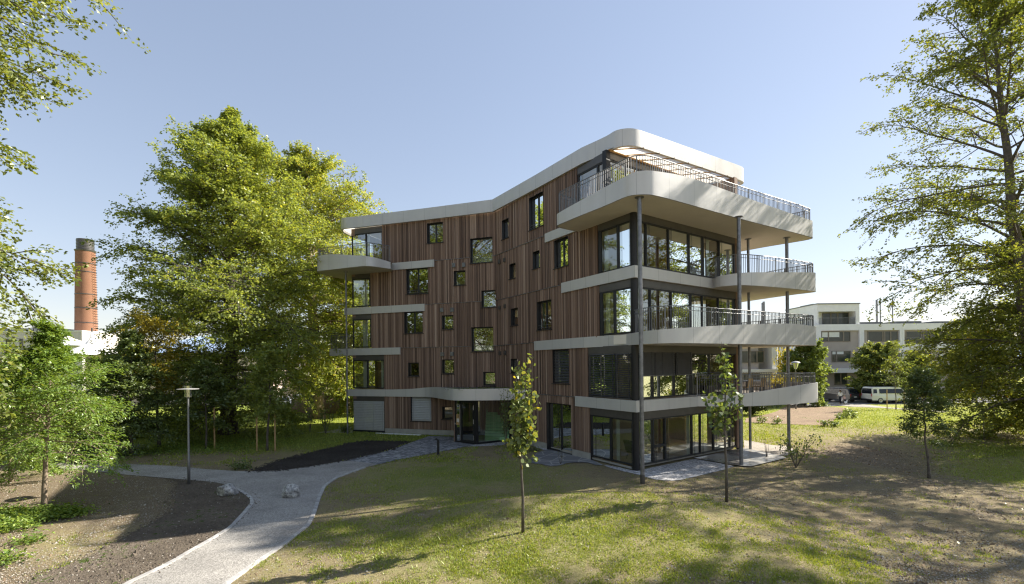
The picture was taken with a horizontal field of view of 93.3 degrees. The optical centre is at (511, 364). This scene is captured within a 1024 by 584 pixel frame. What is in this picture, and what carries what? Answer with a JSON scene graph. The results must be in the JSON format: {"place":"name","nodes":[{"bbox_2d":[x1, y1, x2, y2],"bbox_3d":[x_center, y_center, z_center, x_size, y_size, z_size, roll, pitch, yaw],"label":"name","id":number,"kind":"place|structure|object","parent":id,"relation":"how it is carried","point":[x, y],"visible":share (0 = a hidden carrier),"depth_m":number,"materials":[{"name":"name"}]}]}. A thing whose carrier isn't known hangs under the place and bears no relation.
{"place":"outdoors","nodes":[
{"label":"outdoors","id":0,"kind":"place"},
{"bbox_2d":[3,426,158,456],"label":"road","id":1,"kind":"structure","parent":0,"point":[109,449],"depth_m":28.66,"materials":[{"name":"grey asphalt"}]},
{"bbox_2d":[4,456,376,583],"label":"path","id":2,"kind":"structure","parent":0,"point":[215,550],"depth_m":15.61,"materials":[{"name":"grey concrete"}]},
{"bbox_2d":[124,487,253,583],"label":"path kerb","id":3,"kind":"structure","parent":2,"relation":"on","point":[242,514],"depth_m":13.23,"materials":[{"name":"concrete"}]},
{"bbox_2d":[282,484,299,497],"bbox_3d":[-8.214,4.676,17.988,0.634,0.495,0.574,-1,0,42],"label":"boulder","id":4,"kind":"object","parent":2,"relation":"on","point":[290,490],"visible":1,"depth_m":17.81,"materials":[{"name":"stone"}]},
{"bbox_2d":[223,467,365,583],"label":"path kerb","id":5,"kind":"structure","parent":2,"relation":"on","point":[266,555],"depth_m":13.52,"materials":[{"name":"concrete"}]},
{"bbox_2d":[154,335,282,352],"bbox_3d":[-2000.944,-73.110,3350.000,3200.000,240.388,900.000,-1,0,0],"label":"hills","id":6,"kind":"structure","parent":0,"point":[192,339],"depth_m":3108.67,"materials":[{"name":"green plant"}]},
{"bbox_2d":[348,436,473,463],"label":"cobbled path","id":7,"kind":"structure","parent":0,"point":[425,445],"depth_m":27.69,"materials":[{"name":"grey stone"}]},
{"bbox_2d":[0,373,1023,583],"bbox_3d":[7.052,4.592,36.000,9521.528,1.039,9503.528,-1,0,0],"label":"ground","id":8,"kind":"structure","parent":0,"point":[598,479],"depth_m":15.52,"materials":[{"name":"green plant"}]},
{"bbox_2d":[0,339,87,481],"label":"robinia tree","id":9,"kind":"object","parent":8,"relation":"on","point":[50,462],"visible":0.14,"depth_m":20.93,"materials":[{"name":"green plant"}]},
{"bbox_2d":[0,497,100,567],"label":"ground cover","id":10,"kind":"object","parent":8,"relation":"on","point":[12,517],"visible":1,"depth_m":15.32,"materials":[{"name":"green plant"}]},
{"bbox_2d":[15,383,117,464],"bbox_3d":[-23.330,3.594,25.265,4.467,5.544,4.047,-1,0,0],"label":"hornbeam shrub","id":11,"kind":"object","parent":8,"relation":"on","point":[92,394],"visible":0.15,"depth_m":25.31,"materials":[{"name":"green plant"}]},
{"bbox_2d":[0,317,145,505],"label":"robinia tree","id":12,"kind":"object","parent":8,"relation":"on","point":[56,354],"visible":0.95,"depth_m":16.43,"materials":[{"name":"green plant"}]},
{"bbox_2d":[0,328,147,398],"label":"works building","id":13,"kind":"structure","parent":8,"relation":"on","point":[82,335],"depth_m":76.00,"materials":[{"name":"white paint"}]},
{"bbox_2d":[0,0,150,459],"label":"beech tree","id":14,"kind":"object","parent":8,"relation":"on","point":[12,76],"visible":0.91,"depth_m":17.11,"materials":[{"name":"green plant"}]},
{"bbox_2d":[61,336,108,387],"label":"tent","id":15,"kind":"object","parent":8,"relation":"on","point":[76,343],"visible":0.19,"depth_m":61.28,"materials":[{"name":"fabric"}]},
{"bbox_2d":[74,238,98,331],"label":"brick chimney","id":16,"kind":"object","parent":8,"relation":"on","point":[85,293],"visible":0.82,"depth_m":81.93,"materials":[{"name":"brick"}]},
{"bbox_2d":[68,328,117,383],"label":"tent","id":17,"kind":"object","parent":8,"relation":"on","point":[91,348],"visible":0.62,"depth_m":58.97,"materials":[{"name":"fabric"}]},
{"bbox_2d":[81,350,176,441],"bbox_3d":[-27.071,2.384,34.282,6.341,7.642,6.698,-1,0,0],"label":"hornbeam shrub","id":18,"kind":"object","parent":8,"relation":"on","point":[99,359],"visible":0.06,"depth_m":33.51,"materials":[{"name":"green plant"}]},
{"bbox_2d":[80,328,180,457],"bbox_3d":[-21.567,1.535,27.470,5.414,7.257,4.765,-1,0,0],"label":"hornbeam tree","id":19,"kind":"object","parent":8,"relation":"on","point":[129,341],"visible":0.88,"depth_m":27.22,"materials":[{"name":"green plant"}]},
{"bbox_2d":[18,477,259,583],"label":"soil bed","id":20,"kind":"object","parent":8,"relation":"on","point":[128,549],"visible":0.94,"depth_m":13.53,"materials":[{"name":"brown soil"}]},
{"bbox_2d":[176,386,198,483],"bbox_3d":[-13.454,2.926,20.105,0.800,4.096,0.800,-1,0,0],"label":"street lamp","id":21,"kind":"object","parent":20,"relation":"on","point":[188,441],"visible":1,"depth_m":20.07,"materials":[{"name":"metal"}]},
{"bbox_2d":[216,483,238,495],"bbox_3d":[-10.764,4.693,18.221,0.726,0.444,0.664,-1,0,0],"label":"boulder","id":22,"kind":"object","parent":20,"relation":"on","point":[228,489],"visible":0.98,"depth_m":18.02,"materials":[{"name":"stone"}]},
{"bbox_2d":[111,303,200,447],"bbox_3d":[-21.594,0.660,29.223,4.490,8.915,4.289,-1,0,-25],"label":"golden hornbeam","id":23,"kind":"object","parent":8,"relation":"on","point":[145,323],"visible":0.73,"depth_m":29.09,"materials":[{"name":"green plant"}]},
{"bbox_2d":[85,352,299,405],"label":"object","id":24,"kind":"structure","parent":8,"relation":"on","point":[134,400],"depth_m":64.00,"materials":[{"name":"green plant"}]},
{"bbox_2d":[172,357,233,448],"bbox_3d":[-18.171,2.320,28.591,3.266,5.508,2.603,-1,0,-43],"label":"young hornbeam","id":25,"kind":"object","parent":8,"relation":"on","point":[204,367],"visible":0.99,"depth_m":28.41,"materials":[{"name":"green plant"}]},
{"bbox_2d":[91,432,330,460],"bbox_3d":[-18.507,4.813,29.711,13.908,0.550,10.500,-1,0,-17],"label":"ground cover","id":26,"kind":"object","parent":8,"relation":"on","point":[159,449],"visible":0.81,"depth_m":28.40,"materials":[{"name":"green plant"}]},
{"bbox_2d":[80,105,361,445],"bbox_3d":[-19.420,-5.925,35.163,16.202,26.190,16.454,-1,0,20],"label":"beech tree","id":27,"kind":"object","parent":8,"relation":"on","point":[227,154],"visible":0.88,"depth_m":32.59,"materials":[{"name":"green plant"}]},
{"bbox_2d":[226,458,254,470],"bbox_3d":[-12.962,4.780,23.055,1.185,0.502,1.078,-1,0,-38],"label":"shrub","id":28,"kind":"object","parent":8,"relation":"on","point":[242,466],"visible":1,"depth_m":23.04,"materials":[{"name":"green plant"}]},
{"bbox_2d":[256,419,257,450],"bbox_3d":[-14.668,4.003,27.794,0.083,2.150,0.083,-1,0,22],"label":"tree stake","id":29,"kind":"object","parent":8,"relation":"on","point":[256,435],"visible":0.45,"depth_m":27.75,"materials":[{"name":"brown wood"}]},
{"bbox_2d":[243,341,290,450],"bbox_3d":[-14.043,1.839,27.896,2.543,6.390,2.806,-1,0,0],"label":"young lime","id":30,"kind":"object","parent":8,"relation":"on","point":[269,357],"visible":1,"depth_m":27.59,"materials":[{"name":"green plant"}]},
{"bbox_2d":[274,415,275,450],"bbox_3d":[-13.699,3.959,27.944,0.083,2.250,0.083,-1,0,22],"label":"tree stake","id":31,"kind":"object","parent":8,"relation":"on","point":[274,433],"visible":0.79,"depth_m":27.91,"materials":[{"name":"brown wood"}]},
{"bbox_2d":[212,132,388,418],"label":"beech tree","id":32,"kind":"object","parent":8,"relation":"on","point":[308,165],"visible":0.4,"depth_m":43.67,"materials":[{"name":"green plant"}]},
{"bbox_2d":[301,390,315,430],"bbox_3d":[-14.926,3.434,35.593,1.256,3.216,0.948,-1,0,0],"label":"shrub","id":33,"kind":"object","parent":8,"relation":"on","point":[308,418],"visible":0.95,"depth_m":35.67,"materials":[{"name":"green plant"}]},
{"bbox_2d":[291,392,353,413],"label":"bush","id":34,"kind":"object","parent":8,"relation":"on","point":[335,407],"visible":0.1,"depth_m":50.15,"materials":[{"name":"green plant"}]},
{"bbox_2d":[311,402,337,433],"bbox_3d":[-13.456,3.866,34.654,1.949,2.282,1.301,-1,0,17],"label":"shrub","id":35,"kind":"object","parent":8,"relation":"on","point":[321,414],"visible":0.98,"depth_m":34.71,"materials":[{"name":"green plant"}]},
{"bbox_2d":[245,440,414,472],"bbox_3d":[-9.515,4.932,26.702,3.813,0.045,9.710,-1,0,22],"label":"compost bed","id":36,"kind":"object","parent":8,"relation":"on","point":[335,455],"visible":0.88,"depth_m":27.02,"materials":[{"name":"black soil"}]},
{"bbox_2d":[294,248,374,414],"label":"beech tree","id":37,"kind":"object","parent":8,"relation":"on","point":[372,368],"visible":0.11,"depth_m":47.61,"materials":[{"name":"green plant"}]},
{"bbox_2d":[338,425,352,432],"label":"shrub","id":38,"kind":"object","parent":8,"relation":"on","point":[344,429],"visible":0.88,"depth_m":34.98,"materials":[{"name":"green plant"}]},
{"bbox_2d":[343,397,353,419],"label":"shrub","id":39,"kind":"object","parent":8,"relation":"on","point":[352,408],"visible":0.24,"depth_m":39.27,"materials":[{"name":"green plant"}]},
{"bbox_2d":[469,442,507,446],"bbox_3d":[-1.113,4.825,29.462,3.316,0.001,1.324,-1,0,-42],"label":"gravel strip","id":40,"kind":"object","parent":8,"relation":"on","point":[494,443],"visible":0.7,"depth_m":29.27,"materials":[{"name":"grey gravel"}]},
{"bbox_2d":[499,387,513,446],"bbox_3d":[-0.388,3.073,27.895,1.049,3.587,0.950,-1,0,0],"label":"shrub","id":41,"kind":"object","parent":8,"relation":"on","point":[506,416],"visible":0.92,"depth_m":27.84,"materials":[{"name":"green plant"}]},
{"bbox_2d":[0,453,1023,583],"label":"pebbles","id":42,"kind":"object","parent":8,"relation":"on","point":[918,579],"visible":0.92,"depth_m":13.15,"materials":[{"name":"stone"}]},
{"bbox_2d":[0,452,1023,583],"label":"earth clods","id":43,"kind":"object","parent":8,"relation":"on","point":[703,582],"visible":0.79,"depth_m":13.19,"materials":[{"name":"soil"}]},
{"bbox_2d":[1,407,1023,583],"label":"grass","id":44,"kind":"structure","parent":8,"relation":"on","point":[527,552],"depth_m":13.36,"materials":[{"name":"green plant"}]},
{"bbox_2d":[502,353,541,532],"bbox_3d":[0.224,2.067,12.748,1.051,4.732,0.782,-1,0,39],"label":"young tree","id":45,"kind":"object","parent":8,"relation":"on","point":[516,442],"visible":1,"depth_m":12.66,"materials":[{"name":"green plant"}]},
{"bbox_2d":[531,450,602,465],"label":"flagstone terrace","id":46,"kind":"structure","parent":8,"relation":"on","point":[548,457],"depth_m":24.40,"materials":[{"name":"grey stone"}]},
{"bbox_2d":[317,128,817,483],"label":"apartment building","id":47,"kind":"structure","parent":8,"relation":"on","point":[582,279],"depth_m":26.23,"materials":[{"name":"wood"}]},
{"bbox_2d":[408,363,418,376],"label":"window","id":48,"kind":"structure","parent":47,"relation":"in","point":[413,368],"depth_m":34.33,"materials":[{"name":"glass"}]},
{"bbox_2d":[404,311,423,333],"bbox_3d":[-6.898,-2.959,34.308,1.596,1.593,0.708,-1,0,13],"label":"window","id":49,"kind":"structure","parent":47,"relation":"in","point":[413,321],"depth_m":34.29,"materials":[{"name":"glass"}]},
{"bbox_2d":[406,268,428,294],"bbox_3d":[-6.621,-5.876,34.205,1.842,1.901,0.789,-1,0,11],"label":"window","id":50,"kind":"structure","parent":47,"relation":"in","point":[416,279],"depth_m":34.22,"materials":[{"name":"glass"}]},
{"bbox_2d":[410,397,431,421],"bbox_3d":[-6.331,3.129,34.143,1.751,1.749,0.759,-1,0,12],"label":"window","id":51,"kind":"structure","parent":47,"relation":"in","point":[420,406],"depth_m":34.05,"materials":[{"name":"metal"}]},
{"bbox_2d":[426,222,443,243],"bbox_3d":[-5.288,-9.132,33.756,1.365,1.444,0.632,-1,0,16],"label":"window","id":52,"kind":"structure","parent":47,"relation":"in","point":[434,230],"depth_m":33.73,"materials":[{"name":"glass"}]},
{"bbox_2d":[441,407,452,419],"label":"window","id":53,"kind":"structure","parent":47,"relation":"in","point":[447,412],"depth_m":33.49,"materials":[{"name":"glass"}]},
{"bbox_2d":[441,359,453,374],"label":"window","id":54,"kind":"structure","parent":47,"relation":"in","point":[447,364],"depth_m":33.46,"materials":[{"name":"glass"}]},
{"bbox_2d":[442,315,453,329],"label":"window","id":55,"kind":"structure","parent":47,"relation":"in","point":[447,320],"depth_m":33.46,"materials":[{"name":"glass"}]},
{"bbox_2d":[454,270,464,285],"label":"window","id":56,"kind":"structure","parent":47,"relation":"in","point":[459,276],"depth_m":33.19,"materials":[{"name":"glass"}]},
{"bbox_2d":[461,401,473,441],"bbox_3d":[-2.720,3.496,29.720,1.094,2.470,0.115,-1,0,40],"label":"entrance door","id":57,"kind":"structure","parent":47,"relation":"in","point":[461,401],"depth_m":29.89,"materials":[{"name":"metal"}]},
{"bbox_2d":[470,237,492,263],"bbox_3d":[-2.010,-7.665,32.681,1.744,1.734,0.757,-1,0,12],"label":"window","id":58,"kind":"structure","parent":47,"relation":"in","point":[481,250],"depth_m":32.68,"materials":[{"name":"glass"}]},
{"bbox_2d":[471,327,493,351],"bbox_3d":[-1.938,-1.685,32.679,1.718,1.700,0.748,-1,0,12],"label":"window","id":59,"kind":"structure","parent":47,"relation":"in","point":[481,337],"depth_m":32.70,"materials":[{"name":"glass"}]},
{"bbox_2d":[481,290,496,307],"bbox_3d":[-1.499,-4.382,32.521,1.139,1.191,0.558,-1,0,18],"label":"window","id":60,"kind":"structure","parent":47,"relation":"in","point":[488,297],"depth_m":32.51,"materials":[{"name":"glass"}]},
{"bbox_2d":[482,372,495,386],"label":"window","id":61,"kind":"structure","parent":47,"relation":"in","point":[488,377],"depth_m":32.53,"materials":[{"name":"glass"}]},
{"bbox_2d":[501,218,508,240],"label":"window","id":62,"kind":"structure","parent":47,"relation":"in","point":[505,223],"depth_m":31.44,"materials":[{"name":"glass"}]},
{"bbox_2d":[508,262,515,279],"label":"window","id":63,"kind":"structure","parent":47,"relation":"in","point":[512,267],"depth_m":30.69,"materials":[{"name":"glass"}]},
{"bbox_2d":[509,359,516,373],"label":"window","id":64,"kind":"structure","parent":47,"relation":"in","point":[513,361],"depth_m":30.68,"materials":[{"name":"glass"}]},
{"bbox_2d":[510,308,517,326],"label":"window","id":65,"kind":"structure","parent":47,"relation":"in","point":[514,312],"depth_m":30.60,"materials":[{"name":"glass"}]},
{"bbox_2d":[531,250,539,269],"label":"window","id":66,"kind":"structure","parent":47,"relation":"in","point":[536,258],"depth_m":28.43,"materials":[{"name":"glass"}]},
{"bbox_2d":[528,191,543,231],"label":"window","id":67,"kind":"structure","parent":47,"relation":"in","point":[536,201],"depth_m":28.44,"materials":[{"name":"glass"}]},
{"bbox_2d":[537,299,551,330],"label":"window","id":68,"kind":"structure","parent":47,"relation":"in","point":[544,319],"depth_m":27.84,"materials":[{"name":"glass"}]},
{"bbox_2d":[547,402,571,453],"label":"door","id":69,"kind":"structure","parent":47,"relation":"in","point":[558,415],"depth_m":26.75,"materials":[{"name":"glass"}]},
{"bbox_2d":[551,349,569,384],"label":"window","id":70,"kind":"structure","parent":47,"relation":"in","point":[560,357],"depth_m":26.44,"materials":[{"name":"glass"}]},
{"bbox_2d":[553,236,568,269],"bbox_3d":[2.848,-6.034,26.185,0.849,1.588,1.346,-1,0,-19],"label":"window","id":71,"kind":"structure","parent":47,"relation":"in","point":[560,245],"depth_m":26.43,"materials":[{"name":"glass"}]},
{"bbox_2d":[609,170,629,181],"bbox_3d":[4.777,-7.927,20.886,0.982,1.151,0.996,-1,0,-25],"label":"plant pot","id":72,"kind":"object","parent":47,"relation":"on","point":[621,175],"visible":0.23,"depth_m":20.87,"materials":[{"name":"plant"}]},
{"bbox_2d":[699,373,720,395],"bbox_3d":[10.037,0.946,24.540,1.413,1.272,1.168,-1,0,0],"label":"plant pot","id":73,"kind":"object","parent":47,"relation":"on","point":[708,386],"visible":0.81,"depth_m":24.41,"materials":[{"name":"metal"}]},
{"bbox_2d":[766,373,786,388],"bbox_3d":[14.663,0.945,26.642,1.086,1.173,1.178,-1,0,0],"label":"plant pot","id":74,"kind":"object","parent":47,"relation":"on","point":[777,381],"visible":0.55,"depth_m":26.50,"materials":[{"name":"plant"}]},
{"bbox_2d":[605,459,733,479],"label":"patio","id":75,"kind":"structure","parent":8,"relation":"on","point":[685,469],"depth_m":21.75,"materials":[{"name":"grey concrete"}]},
{"bbox_2d":[701,343,743,502],"bbox_3d":[6.758,1.814,15.363,1.422,5.107,0.744,-1,0,-23],"label":"young tree","id":76,"kind":"object","parent":8,"relation":"on","point":[721,416],"visible":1,"depth_m":15.33,"materials":[{"name":"green plant"}]},
{"bbox_2d":[742,347,777,381],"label":"row house","id":77,"kind":"structure","parent":8,"relation":"on","point":[762,360],"depth_m":60.23,"materials":[{"name":"white paint"}]},
{"bbox_2d":[742,351,763,362],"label":"window","id":78,"kind":"structure","parent":77,"relation":"in","point":[756,356],"depth_m":60.23,"materials":[{"name":"grey glass"}]},
{"bbox_2d":[743,405,778,413],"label":"shrub","id":79,"kind":"object","parent":8,"relation":"on","point":[754,409],"visible":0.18,"depth_m":44.66,"materials":[{"name":"green plant"}]},
{"bbox_2d":[744,440,792,455],"bbox_3d":[14.421,4.670,27.153,2.495,0.034,4.674,-1,0,25],"label":"gravel strip","id":80,"kind":"object","parent":8,"relation":"on","point":[757,446],"visible":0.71,"depth_m":26.96,"materials":[{"name":"grey gravel"}]},
{"bbox_2d":[772,347,792,377],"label":"shrub","id":81,"kind":"object","parent":8,"relation":"on","point":[780,367],"visible":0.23,"depth_m":57.77,"materials":[{"name":"yellow plant"}]},
{"bbox_2d":[776,346,795,376],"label":"row house","id":82,"kind":"structure","parent":8,"relation":"on","point":[791,348],"depth_m":66.00,"materials":[{"name":"paint"}]},
{"bbox_2d":[745,405,846,424],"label":"tilled plot","id":83,"kind":"object","parent":8,"relation":"on","point":[804,415],"visible":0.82,"depth_m":44.28,"materials":[{"name":"soil"}]},
{"bbox_2d":[775,429,821,467],"bbox_3d":[12.963,3.806,21.893,1.885,1.839,1.787,-1,0,44],"label":"shrub","id":84,"kind":"object","parent":8,"relation":"on","point":[794,449],"visible":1,"depth_m":21.96,"materials":[{"name":"green plant"}]},
{"bbox_2d":[582,434,1023,583],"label":"leaf litter","id":85,"kind":"object","parent":8,"relation":"on","point":[871,493],"visible":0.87,"depth_m":21.74,"materials":[{"name":"brown plant"}]},
{"bbox_2d":[781,337,837,406],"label":"round tree","id":86,"kind":"object","parent":8,"relation":"on","point":[812,360],"visible":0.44,"depth_m":55.34,"materials":[{"name":"green plant"}]},
{"bbox_2d":[825,420,841,426],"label":"plant","id":87,"kind":"object","parent":8,"relation":"on","point":[832,423],"visible":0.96,"depth_m":35.38,"materials":[{"name":"green plant"}]},
{"bbox_2d":[844,340,915,390],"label":"round tree","id":88,"kind":"object","parent":8,"relation":"on","point":[868,360],"visible":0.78,"depth_m":60.08,"materials":[{"name":"green plant"}]},
{"bbox_2d":[860,298,901,384],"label":"row house","id":89,"kind":"structure","parent":8,"relation":"on","point":[874,332],"depth_m":68.23,"materials":[{"name":"white paint"}]},
{"bbox_2d":[867,331,897,341],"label":"window","id":90,"kind":"structure","parent":89,"relation":"in","point":[873,336],"depth_m":68.23,"materials":[{"name":"glass"}]},
{"bbox_2d":[878,340,908,409],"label":"young tree","id":91,"kind":"object","parent":8,"relation":"on","point":[894,351],"visible":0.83,"depth_m":50.25,"materials":[{"name":"green plant"}]},
{"bbox_2d":[883,321,940,386],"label":"row house","id":92,"kind":"structure","parent":8,"relation":"on","point":[909,328],"depth_m":68.02,"materials":[{"name":"white paint"}]},
{"bbox_2d":[906,331,934,343],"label":"window","id":93,"kind":"structure","parent":92,"relation":"in","point":[908,333],"depth_m":68.23,"materials":[{"name":"grey glass"}]},
{"bbox_2d":[895,349,938,388],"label":"round tree","id":94,"kind":"object","parent":8,"relation":"on","point":[917,363],"visible":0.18,"depth_m":61.54,"materials":[{"name":"green plant"}]},
{"bbox_2d":[895,365,958,478],"bbox_3d":[17.233,2.401,20.172,1.829,4.779,2.057,-1,0,-41],"label":"young hornbeam","id":95,"kind":"object","parent":8,"relation":"on","point":[922,379],"visible":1,"depth_m":20.05,"materials":[{"name":"green plant"}]},
{"bbox_2d":[837,0,1023,453],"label":"beech tree","id":96,"kind":"object","parent":8,"relation":"on","point":[1000,18],"visible":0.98,"depth_m":26.08,"materials":[{"name":"green plant"}]},
{"bbox_2d":[922,321,976,390],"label":"row house","id":97,"kind":"structure","parent":8,"relation":"on","point":[942,322],"depth_m":68.25,"materials":[{"name":"white paint"}]},
{"bbox_2d":[897,223,1023,439],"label":"beech tree","id":98,"kind":"object","parent":8,"relation":"on","point":[1003,424],"visible":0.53,"depth_m":28.09,"materials":[{"name":"green plant"}]},
{"bbox_2d":[0,0,1023,344],"label":"sky","id":99,"kind":"structure","parent":0,"point":[438,102],"materials":[{"name":"blue"}]},
{"bbox_2d":[623,440,630,455],"bbox_3d":[6.030,4.139,23.624,0.940,0.953,0.800,-1,0,-36],"label":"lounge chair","id":100,"kind":"object","parent":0,"point":[627,444],"visible":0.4,"depth_m":23.55,"materials":[{"name":"black"}]},
{"bbox_2d":[695,448,785,465],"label":"terrace slab","id":101,"kind":"structure","parent":0,"point":[751,457],"depth_m":24.18,"materials":[{"name":"concrete"}]},
{"bbox_2d":[785,303,863,388],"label":"row house","id":102,"kind":"structure","parent":0,"point":[839,329],"depth_m":68.23,"materials":[{"name":"white paint"}]},
{"bbox_2d":[822,313,848,323],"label":"window","id":103,"kind":"structure","parent":102,"relation":"in","point":[841,316],"depth_m":69.57,"materials":[{"name":"clear glass"}]},
{"bbox_2d":[821,331,850,341],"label":"window","id":104,"kind":"structure","parent":102,"relation":"in","point":[832,336],"depth_m":68.21,"materials":[{"name":"grey glass"}]},
{"bbox_2d":[834,373,846,384],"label":"window","id":105,"kind":"structure","parent":102,"relation":"in","point":[839,379],"depth_m":68.23,"materials":[{"name":"glass"}]},
{"bbox_2d":[831,351,850,361],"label":"window","id":106,"kind":"structure","parent":102,"relation":"in","point":[837,356],"depth_m":68.23,"materials":[{"name":"glass"}]},
{"bbox_2d":[828,403,940,411],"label":"sandy path","id":107,"kind":"structure","parent":0,"point":[853,405],"depth_m":54.66,"materials":[{"name":"beige sand"}]},
{"bbox_2d":[785,397,995,405],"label":"road","id":108,"kind":"structure","parent":0,"point":[860,401],"depth_m":59.23,"materials":[{"name":"grey asphalt"}]},
{"bbox_2d":[821,387,859,401],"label":"parked car","id":109,"kind":"object","parent":108,"relation":"on","point":[851,394],"visible":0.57,"depth_m":60.03,"materials":[{"name":"black paint"}]},
{"bbox_2d":[861,386,908,402],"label":"camper van","id":110,"kind":"object","parent":108,"relation":"on","point":[873,393],"visible":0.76,"depth_m":57.60,"materials":[{"name":"beige paint"}]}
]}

